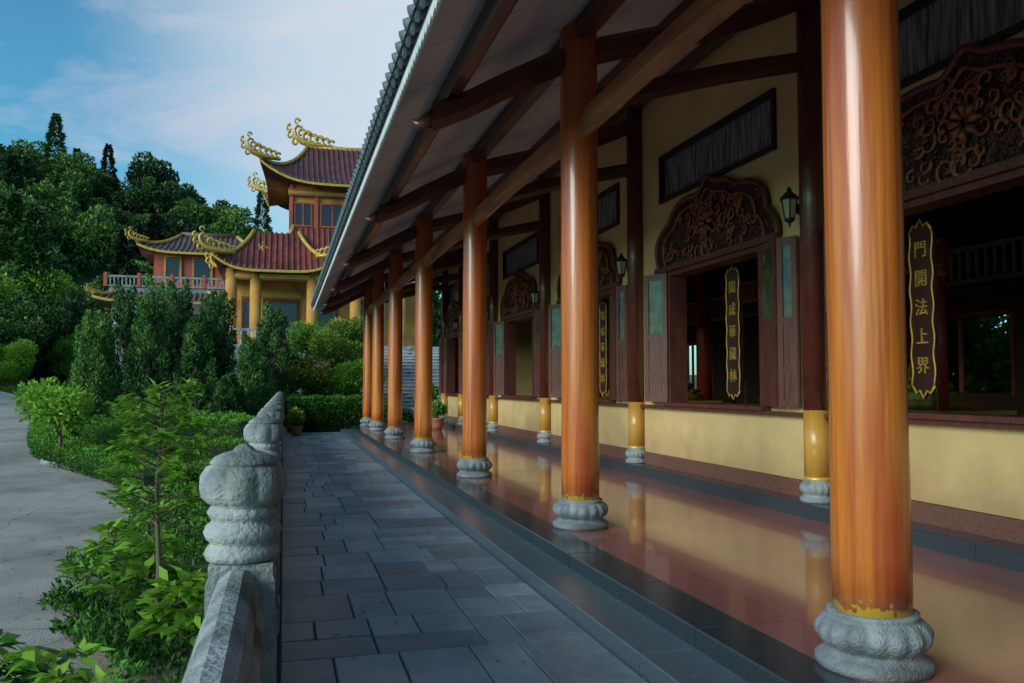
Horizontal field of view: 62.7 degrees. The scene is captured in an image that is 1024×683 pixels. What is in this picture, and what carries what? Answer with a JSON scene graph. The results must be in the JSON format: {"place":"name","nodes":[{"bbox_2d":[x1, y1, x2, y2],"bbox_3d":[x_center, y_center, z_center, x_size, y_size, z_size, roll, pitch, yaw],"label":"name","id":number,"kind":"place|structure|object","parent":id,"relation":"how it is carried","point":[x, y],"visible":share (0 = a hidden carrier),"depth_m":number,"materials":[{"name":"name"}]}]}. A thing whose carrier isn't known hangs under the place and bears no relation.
{"place":"outdoors","nodes":[
{"label":"outdoors","id":0,"kind":"place"},
{"bbox_2d":[0,393,147,682],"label":"road","id":1,"kind":"structure","parent":0,"point":[63,502],"depth_m":16.18,"materials":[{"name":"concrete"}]},
{"bbox_2d":[3,510,90,646],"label":"fallen leaves","id":2,"kind":"object","parent":1,"relation":"on","point":[47,554],"visible":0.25,"depth_m":13.61,"materials":[{"name":"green plant"}]},
{"bbox_2d":[61,501,208,682],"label":"planting bed","id":3,"kind":"object","parent":1,"relation":"on","point":[101,660],"visible":0.1,"depth_m":8.21,"materials":[{"name":"green plant"}]},
{"bbox_2d":[0,629,48,682],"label":"shrub","id":4,"kind":"object","parent":3,"relation":"on","point":[8,640],"visible":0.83,"depth_m":4.17,"materials":[{"name":"green plant"}]},
{"bbox_2d":[9,642,111,682],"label":"shrub","id":5,"kind":"object","parent":3,"relation":"on","point":[90,675],"visible":0.19,"depth_m":4.68,"materials":[{"name":"green plant"}]},
{"bbox_2d":[0,638,122,682],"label":"shrub","id":6,"kind":"object","parent":3,"relation":"on","point":[36,657],"visible":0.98,"depth_m":4.14,"materials":[{"name":"green plant"}]},
{"bbox_2d":[53,517,164,610],"bbox_3d":[-4.608,2.705,9.867,1.239,1.344,1.155,-3,-4,41],"label":"shrub","id":7,"kind":"object","parent":3,"relation":"on","point":[107,528],"visible":0.6,"depth_m":9.72,"materials":[{"name":"green plant"}]},
{"bbox_2d":[36,481,210,661],"bbox_3d":[-5.398,3.063,13.636,2.481,0.557,12.350,1,-3,-15],"label":"ground cover","id":8,"kind":"object","parent":3,"relation":"on","point":[102,633],"visible":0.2,"depth_m":9.56,"materials":[{"name":"green plant"}]},
{"bbox_2d":[104,650,190,682],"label":"ground cover","id":9,"kind":"object","parent":3,"relation":"on","point":[130,667],"visible":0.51,"depth_m":7.46,"materials":[{"name":"green plant"}]},
{"bbox_2d":[91,527,207,615],"bbox_3d":[-3.861,2.663,8.995,1.276,1.336,1.464,1,-3,-15],"label":"shrub","id":10,"kind":"object","parent":3,"relation":"on","point":[139,568],"visible":0.67,"depth_m":8.95,"materials":[{"name":"green plant"}]},
{"bbox_2d":[117,478,186,555],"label":"shrub","id":11,"kind":"object","parent":3,"relation":"on","point":[148,524],"visible":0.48,"depth_m":12.39,"materials":[{"name":"green plant"}]},
{"bbox_2d":[92,377,223,645],"bbox_3d":[-3.584,1.833,8.556,1.358,2.946,1.402,1,-3,-15],"label":"young tree","id":12,"kind":"object","parent":3,"relation":"on","point":[160,433],"visible":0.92,"depth_m":8.56,"materials":[{"name":"green plant"}]},
{"bbox_2d":[127,564,207,651],"bbox_3d":[-3.165,2.733,8.192,1.012,1.112,0.937,3,-4,-43],"label":"shrub","id":13,"kind":"object","parent":3,"relation":"on","point":[191,601],"visible":0.89,"depth_m":8.07,"materials":[{"name":"green plant"}]},
{"bbox_2d":[276,430,647,682],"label":"stone path","id":14,"kind":"structure","parent":0,"point":[453,623],"depth_m":6.88,"materials":[{"name":"stone"}]},
{"bbox_2d":[182,391,286,682],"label":"stone balustrade","id":15,"kind":"object","parent":14,"relation":"on","point":[242,488],"visible":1,"depth_m":2.82,"materials":[{"name":"grey stone"}]},
{"bbox_2d":[286,406,305,435],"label":"potted plant","id":16,"kind":"object","parent":14,"relation":"on","point":[297,416],"visible":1,"depth_m":29.33,"materials":[{"name":"green plant"}]},
{"bbox_2d":[286,394,362,432],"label":"hedge","id":17,"kind":"object","parent":14,"relation":"on","point":[322,416],"visible":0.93,"depth_m":31.81,"materials":[{"name":"green plant"}]},
{"bbox_2d":[284,434,536,671],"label":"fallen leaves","id":18,"kind":"object","parent":14,"relation":"on","point":[395,621],"visible":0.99,"depth_m":6.18,"materials":[{"name":"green plant"}]},
{"bbox_2d":[340,425,859,682],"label":"granite steps","id":19,"kind":"structure","parent":14,"relation":"on","point":[648,628],"depth_m":6.26,"materials":[{"name":"grey stone"}]},
{"bbox_2d":[0,209,984,498],"bbox_3d":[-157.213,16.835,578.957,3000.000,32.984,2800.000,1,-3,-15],"label":"ground","id":20,"kind":"structure","parent":0,"point":[84,275],"depth_m":95.14,"materials":[{"name":"green plant"}]},
{"bbox_2d":[0,266,110,389],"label":"roadside trees","id":21,"kind":"object","parent":20,"relation":"on","point":[36,327],"visible":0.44,"depth_m":54.39,"materials":[{"name":"green plant"}]},
{"bbox_2d":[9,375,102,464],"bbox_3d":[-13.249,2.467,24.198,2.424,3.006,2.622,1,-3,-15],"label":"tree","id":22,"kind":"object","parent":20,"relation":"on","point":[60,408],"visible":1,"depth_m":23.95,"materials":[{"name":"green plant"}]},
{"bbox_2d":[0,381,123,395],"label":"grass verge","id":23,"kind":"object","parent":20,"relation":"on","point":[5,386],"depth_m":49.49,"materials":[{"name":"green plant"}]},
{"bbox_2d":[0,391,162,493],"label":"kerb","id":24,"kind":"structure","parent":20,"relation":"on","point":[43,461],"depth_m":25.03,"materials":[{"name":"grey concrete"}]},
{"bbox_2d":[63,309,121,414],"bbox_3d":[-16.515,1.183,33.349,2.225,5.064,1.873,-1,-3,14],"label":"juniper tree","id":25,"kind":"object","parent":20,"relation":"on","point":[96,315],"visible":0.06,"depth_m":33.13,"materials":[{"name":"green plant"}]},
{"bbox_2d":[69,312,123,426],"bbox_3d":[-15.070,1.351,30.580,1.946,5.004,1.792,1,-3,-15],"label":"juniper tree","id":26,"kind":"object","parent":20,"relation":"on","point":[97,357],"visible":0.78,"depth_m":30.34,"materials":[{"name":"green plant"}]},
{"bbox_2d":[25,417,180,487],"bbox_3d":[-13.186,3.173,25.509,2.085,1.591,13.668,2,-4,-39],"label":"hedge","id":27,"kind":"object","parent":20,"relation":"on","point":[84,457],"visible":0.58,"depth_m":23.78,"materials":[{"name":"green plant"}]},
{"bbox_2d":[67,425,185,486],"bbox_3d":[-12.476,3.300,27.559,8.574,1.488,16.151,1,-3,-15],"label":"ground cover","id":28,"kind":"object","parent":20,"relation":"on","point":[75,434],"visible":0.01,"depth_m":30.32,"materials":[{"name":"green plant"}]},
{"bbox_2d":[100,278,155,411],"bbox_3d":[-14.940,0.661,32.776,2.248,6.238,2.114,1,-3,-15],"label":"juniper tree","id":29,"kind":"object","parent":20,"relation":"on","point":[123,317],"visible":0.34,"depth_m":32.50,"materials":[{"name":"green plant"}]},
{"bbox_2d":[118,289,178,403],"bbox_3d":[-13.471,0.933,31.537,2.103,5.845,1.890,0,-3,2],"label":"juniper tree","id":30,"kind":"object","parent":20,"relation":"on","point":[148,327],"visible":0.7,"depth_m":31.27,"materials":[{"name":"green plant"}]},
{"bbox_2d":[136,273,177,392],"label":"juniper tree","id":31,"kind":"object","parent":20,"relation":"on","point":[160,287],"visible":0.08,"depth_m":35.11,"materials":[{"name":"green plant"}]},
{"bbox_2d":[76,414,248,463],"bbox_3d":[-11.072,3.080,25.483,9.333,1.586,2.075,-2,-4,37],"label":"hedge","id":32,"kind":"object","parent":20,"relation":"on","point":[99,432],"visible":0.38,"depth_m":24.64,"materials":[{"name":"green plant"}]},
{"bbox_2d":[84,226,243,383],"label":"side temple","id":33,"kind":"structure","parent":20,"relation":"on","point":[179,259],"depth_m":57.05,"materials":[{"name":"brown tile"}]},
{"bbox_2d":[156,277,200,403],"bbox_3d":[-13.175,0.621,33.189,2.234,6.362,1.927,1,-3,-15],"label":"juniper tree","id":34,"kind":"object","parent":20,"relation":"on","point":[184,314],"visible":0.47,"depth_m":32.98,"materials":[{"name":"green plant"}]},
{"bbox_2d":[102,400,256,445],"bbox_3d":[-11.546,2.912,28.860,7.690,1.927,2.638,-2,-4,34],"label":"hedge","id":35,"kind":"object","parent":20,"relation":"on","point":[233,426],"visible":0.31,"depth_m":27.39,"materials":[{"name":"green plant"}]},
{"bbox_2d":[160,457,211,492],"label":"hedge","id":36,"kind":"object","parent":20,"relation":"on","point":[195,477],"visible":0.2,"depth_m":20.65,"materials":[{"name":"green plant"}]},
{"bbox_2d":[170,317,217,412],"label":"juniper tree","id":37,"kind":"object","parent":20,"relation":"on","point":[198,335],"visible":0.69,"depth_m":31.73,"materials":[{"name":"green plant"}]},
{"bbox_2d":[198,296,231,404],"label":"juniper tree","id":38,"kind":"object","parent":20,"relation":"on","point":[202,312],"visible":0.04,"depth_m":35.17,"materials":[{"name":"green plant"}]},
{"bbox_2d":[193,290,237,407],"bbox_3d":[-11.674,0.873,33.173,2.017,5.950,1.818,-1,-3,17],"label":"juniper tree","id":39,"kind":"object","parent":20,"relation":"on","point":[219,330],"visible":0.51,"depth_m":32.92,"materials":[{"name":"green plant"}]},
{"bbox_2d":[0,112,440,383],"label":"hillside forest","id":40,"kind":"object","parent":20,"relation":"on","point":[52,211],"visible":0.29,"depth_m":101.28,"materials":[{"name":"green plant"}]},
{"bbox_2d":[207,371,247,423],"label":"juniper tree","id":41,"kind":"object","parent":20,"relation":"on","point":[228,394],"visible":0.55,"depth_m":29.68,"materials":[{"name":"green plant"}]},
{"bbox_2d":[233,333,273,423],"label":"juniper tree","id":42,"kind":"object","parent":20,"relation":"on","point":[252,380],"visible":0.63,"depth_m":31.22,"materials":[{"name":"green plant"}]},
{"bbox_2d":[253,301,291,425],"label":"juniper tree","id":43,"kind":"object","parent":20,"relation":"on","point":[273,330],"visible":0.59,"depth_m":33.49,"materials":[{"name":"green plant"}]},
{"bbox_2d":[268,345,314,394],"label":"ornamental shrub","id":44,"kind":"object","parent":20,"relation":"on","point":[294,357],"visible":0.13,"depth_m":37.92,"materials":[{"name":"green plant"}]},
{"bbox_2d":[277,364,337,402],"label":"ornamental shrub","id":45,"kind":"object","parent":20,"relation":"on","point":[311,387],"visible":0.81,"depth_m":35.45,"materials":[{"name":"green plant"}]},
{"bbox_2d":[284,359,327,382],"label":"orange flowers","id":46,"kind":"object","parent":45,"relation":"attached to","point":[324,366],"visible":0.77,"depth_m":35.23,"materials":[{"name":"orange plant"}]},
{"bbox_2d":[286,320,333,366],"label":"ornamental shrub","id":47,"kind":"object","parent":20,"relation":"on","point":[302,348],"visible":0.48,"depth_m":40.74,"materials":[{"name":"green plant"}]},
{"bbox_2d":[189,117,440,393],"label":"pagoda temple","id":48,"kind":"structure","parent":20,"relation":"on","point":[308,185],"depth_m":54.45,"materials":[{"name":"yellow tile"}]},
{"bbox_2d":[307,328,362,402],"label":"ornamental shrub","id":49,"kind":"object","parent":20,"relation":"on","point":[322,351],"visible":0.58,"depth_m":36.90,"materials":[{"name":"green plant"}]},
{"bbox_2d":[323,313,363,359],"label":"ornamental shrub","id":50,"kind":"object","parent":20,"relation":"on","point":[350,332],"visible":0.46,"depth_m":39.76,"materials":[{"name":"green plant"}]},
{"bbox_2d":[283,399,413,426],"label":"ground cover","id":51,"kind":"object","parent":20,"relation":"on","point":[409,417],"visible":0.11,"depth_m":35.12,"materials":[{"name":"green plant"}]},
{"bbox_2d":[325,358,385,401],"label":"ornamental shrub","id":52,"kind":"object","parent":20,"relation":"on","point":[348,382],"visible":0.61,"depth_m":36.01,"materials":[{"name":"green plant"}]},
{"bbox_2d":[360,351,440,413],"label":"stone stairs","id":53,"kind":"structure","parent":20,"relation":"on","point":[408,373],"depth_m":42.85,"materials":[{"name":"grey stone"}]},
{"bbox_2d":[443,421,1023,572],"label":"wall plinth step","id":54,"kind":"object","parent":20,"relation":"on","point":[992,551],"depth_m":9.96,"materials":[{"name":"black stone"}]},
{"bbox_2d":[948,318,1000,390],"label":"garden tree","id":55,"kind":"object","parent":20,"relation":"on","point":[966,350],"depth_m":24.04,"materials":[{"name":"green plant"}]},
{"bbox_2d":[947,315,1009,392],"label":"garden tree","id":56,"kind":"object","parent":20,"relation":"on","point":[953,360],"visible":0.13,"depth_m":22.81,"materials":[{"name":"green plant"}]},
{"bbox_2d":[953,315,1011,392],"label":"garden tree","id":57,"kind":"object","parent":20,"relation":"on","point":[973,383],"visible":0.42,"depth_m":21.20,"materials":[{"name":"green plant"}]},
{"bbox_3d":[4.640,3.226,14.684,17.270,1.310,50.200,1,-3,-15],"label":"terrace wall","id":58,"kind":"object","parent":20,"relation":"on","visible":0},
{"bbox_2d":[362,422,1023,682],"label":"verandah floor","id":59,"kind":"structure","parent":58,"relation":"on","point":[767,571],"depth_m":7.19,"materials":[{"name":"brown tile"}]},
{"bbox_2d":[411,381,439,414],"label":"potted plant","id":60,"kind":"object","parent":59,"relation":"on","point":[435,392],"visible":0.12,"depth_m":33.64,"materials":[{"name":"green plant"}]},
{"bbox_2d":[432,398,447,429],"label":"potted plant","id":61,"kind":"object","parent":59,"relation":"on","point":[439,408],"visible":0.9,"depth_m":28.64,"materials":[{"name":"green plant"}]},
{"bbox_2d":[311,0,1023,682],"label":"temple hall","id":62,"kind":"structure","parent":59,"relation":"on","point":[561,156],"depth_m":9.90,"materials":[{"name":"yellow"}]},
{"bbox_2d":[436,325,440,336],"bbox_3d":[-2.796,-0.410,32.643,0.325,0.490,0.217,1,-3,-15],"label":"wall lantern","id":63,"kind":"object","parent":62,"relation":"attached to","point":[438,328],"depth_m":32.57,"materials":[{"name":"black metal"}]},
{"bbox_2d":[444,280,457,394],"bbox_3d":[-2.027,-0.131,30.922,0.415,4.169,3.651,1,-3,-15],"label":"window","id":64,"kind":"structure","parent":62,"relation":"in","point":[452,313],"depth_m":32.11,"materials":[{"name":"brown wood"}]},
{"bbox_2d":[452,318,457,331],"bbox_3d":[-1.931,-0.578,29.463,0.325,0.490,0.217,1,-3,-15],"label":"wall lantern","id":65,"kind":"object","parent":62,"relation":"attached to","point":[455,323],"depth_m":29.40,"materials":[{"name":"black metal"}]},
{"bbox_2d":[487,261,488,395],"bbox_3d":[-0.998,-0.332,27.135,0.415,4.169,3.651,1,-3,-15],"label":"window","id":66,"kind":"structure","parent":62,"relation":"in","point":[488,261],"depth_m":25.99,"materials":[{"name":"brown wood"}]},
{"bbox_2d":[500,231,538,398],"bbox_3d":[0.265,-0.578,22.490,0.415,4.169,3.651,1,-3,-15],"label":"window","id":67,"kind":"structure","parent":62,"relation":"in","point":[516,305],"depth_m":22.94,"materials":[{"name":"brown wood"}]},
{"bbox_2d":[530,287,538,306],"bbox_3d":[0.595,-1.070,20.172,0.325,0.490,0.217,1,-3,-15],"label":"wall lantern","id":68,"kind":"object","parent":62,"relation":"attached to","point":[535,295],"depth_m":20.10,"materials":[{"name":"black metal"}]},
{"bbox_2d":[556,183,621,402],"bbox_3d":[1.630,-0.843,17.469,0.415,4.169,3.651,1,-3,-15],"label":"window","id":69,"kind":"structure","parent":62,"relation":"in","point":[608,199],"depth_m":16.42,"materials":[{"name":"brown wood"}]},
{"bbox_2d":[599,299,608,396],"bbox_3d":[1.958,0.134,17.854,0.075,2.066,0.403,1,-3,-15],"label":"couplet board","id":70,"kind":"object","parent":62,"relation":"attached to","point":[604,341],"visible":1,"depth_m":17.79,"materials":[{"name":"paint"}]},
{"bbox_2d":[599,327,609,398],"bbox_3d":[2.721,1.027,25.070,1.280,3.400,2.200,1,-3,-15],"label":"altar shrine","id":71,"kind":"object","parent":62,"relation":"in","point":[607,396],"visible":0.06,"depth_m":24.00,"materials":[{"name":"brown wood"}]},
{"bbox_2d":[615,253,626,279],"bbox_3d":[1.994,-1.343,15.026,0.325,0.490,0.217,1,-3,-15],"label":"wall lantern","id":72,"kind":"object","parent":62,"relation":"attached to","point":[621,261],"depth_m":14.96,"materials":[{"name":"black metal"}]},
{"bbox_2d":[687,367,722,403],"bbox_3d":[4.005,0.777,20.348,1.280,3.400,2.200,1,-3,-15],"label":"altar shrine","id":73,"kind":"object","parent":62,"relation":"in","point":[694,396],"visible":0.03,"depth_m":19.95,"materials":[{"name":"brown wood"}]},
{"bbox_2d":[654,88,782,410],"bbox_3d":[3.007,-1.111,12.404,0.415,4.169,3.651,1,-3,-15],"label":"window","id":74,"kind":"structure","parent":62,"relation":"in","point":[724,222],"depth_m":12.39,"materials":[{"name":"brown wood"}]},
{"bbox_2d":[725,264,743,400],"bbox_3d":[3.359,-0.139,12.698,0.075,2.066,0.403,1,-3,-15],"label":"couplet board","id":75,"kind":"object","parent":62,"relation":"attached to","point":[734,331],"visible":1,"depth_m":12.65,"materials":[{"name":"paint"}]},
{"bbox_2d":[722,280,759,404],"bbox_3d":[5.158,0.552,16.108,1.280,3.400,2.200,1,-3,-15],"label":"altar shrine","id":76,"kind":"object","parent":62,"relation":"in","point":[749,292],"visible":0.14,"depth_m":16.29,"materials":[{"name":"brown wood"}]},
{"bbox_2d":[779,187,798,226],"bbox_3d":[3.349,-1.606,10.044,0.325,0.490,0.217,1,-3,-15],"label":"wall lantern","id":77,"kind":"object","parent":62,"relation":"attached to","point":[789,198],"depth_m":9.98,"materials":[{"name":"black metal"}]},
{"bbox_2d":[908,218,939,399],"bbox_3d":[4.381,-0.353,8.940,0.075,1.936,0.363,1,-3,-15],"label":"couplet board","id":78,"kind":"object","parent":62,"relation":"attached to","point":[924,351],"visible":1,"depth_m":8.91,"materials":[{"name":"paint"}]},
{"bbox_2d":[905,239,1016,414],"bbox_3d":[6.127,0.363,12.542,1.280,3.400,2.200,1,-3,-15],"label":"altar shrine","id":79,"kind":"object","parent":62,"relation":"in","point":[942,399],"visible":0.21,"depth_m":11.49,"materials":[{"name":"brown wood"}]},
{"bbox_2d":[898,0,1023,423],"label":"window","id":80,"kind":"structure","parent":62,"relation":"in","point":[963,128],"depth_m":7.80,"materials":[{"name":"brown wood"}]},
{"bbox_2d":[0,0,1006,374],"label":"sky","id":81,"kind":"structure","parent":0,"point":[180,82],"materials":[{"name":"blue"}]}
]}

